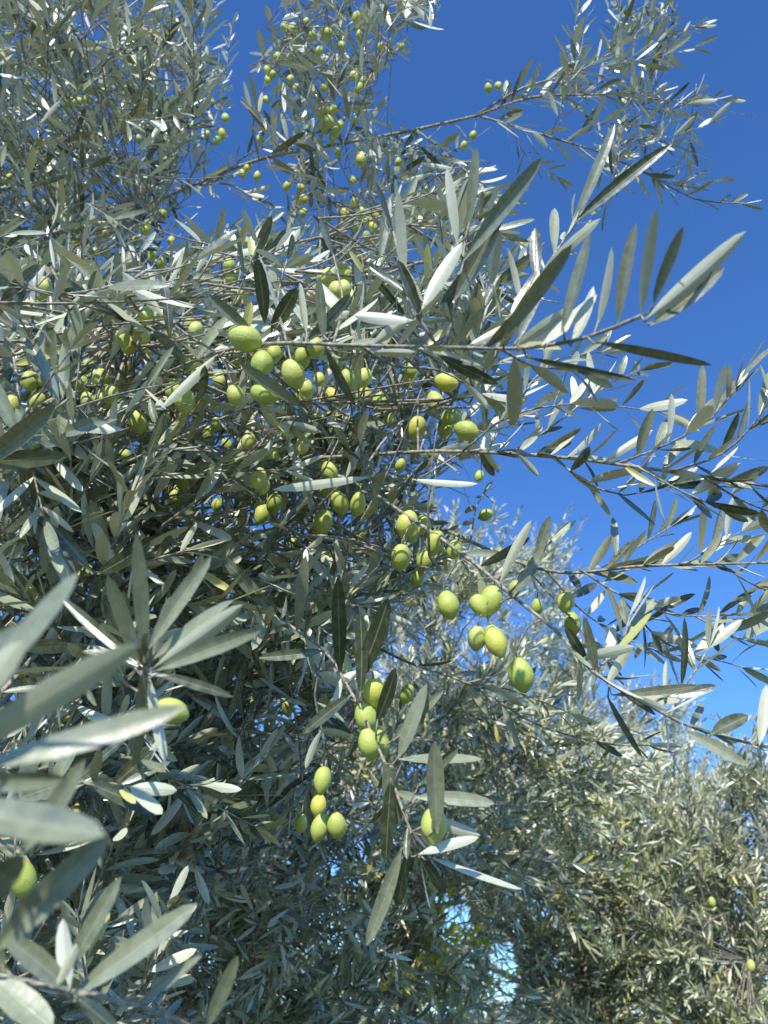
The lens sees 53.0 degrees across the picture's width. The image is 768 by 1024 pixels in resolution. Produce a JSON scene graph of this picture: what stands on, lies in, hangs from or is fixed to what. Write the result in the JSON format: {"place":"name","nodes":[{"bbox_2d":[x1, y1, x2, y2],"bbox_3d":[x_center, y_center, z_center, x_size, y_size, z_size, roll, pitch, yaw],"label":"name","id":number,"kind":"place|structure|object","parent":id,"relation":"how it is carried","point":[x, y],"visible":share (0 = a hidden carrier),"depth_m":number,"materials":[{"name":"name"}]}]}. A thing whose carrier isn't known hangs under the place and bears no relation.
{"place":"outdoors","nodes":[
{"label":"outdoors","id":0,"kind":"place"},
{"bbox_2d":[2,1013,705,1023],"bbox_3d":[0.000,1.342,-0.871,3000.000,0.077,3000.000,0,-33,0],"label":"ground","id":1,"kind":"structure","parent":0,"point":[503,1019],"depth_m":202.32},
{"bbox_2d":[6,496,680,1023],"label":"olive tree","id":2,"kind":"object","parent":1,"relation":"on","point":[280,910],"visible":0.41,"depth_m":1.98,"materials":[{"name":"green plant"}]},
{"bbox_2d":[0,0,762,290],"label":"olive tree","id":3,"kind":"object","parent":1,"relation":"on","point":[149,118],"visible":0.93,"depth_m":1.44,"materials":[{"name":"green plant"}]},
{"bbox_2d":[0,124,767,1023],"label":"olive tree","id":4,"kind":"object","parent":1,"relation":"on","point":[118,790],"visible":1,"depth_m":0.78,"materials":[{"name":"green plant"}]},
{"bbox_2d":[328,841,522,1023],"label":"shrub","id":5,"kind":"object","parent":1,"relation":"on","point":[437,958],"visible":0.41,"depth_m":2.17,"materials":[{"name":"green plant"}]},
{"bbox_2d":[135,498,721,1023],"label":"olive tree","id":6,"kind":"object","parent":1,"relation":"on","point":[549,648],"visible":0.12,"depth_m":5.38,"materials":[{"name":"green plant"}]},
{"bbox_2d":[418,698,767,1023],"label":"olive tree","id":7,"kind":"object","parent":1,"relation":"on","point":[660,893],"visible":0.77,"depth_m":2.88,"materials":[{"name":"green plant"}]},
{"bbox_2d":[478,714,767,1023],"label":"olive tree","id":8,"kind":"object","parent":1,"relation":"on","point":[703,762],"visible":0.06,"depth_m":6.38,"materials":[{"name":"green plant"}]},
{"bbox_2d":[0,0,767,1012],"label":"sky","id":9,"kind":"structure","parent":0,"point":[445,76],"materials":[{"name":"blue"}]}
]}

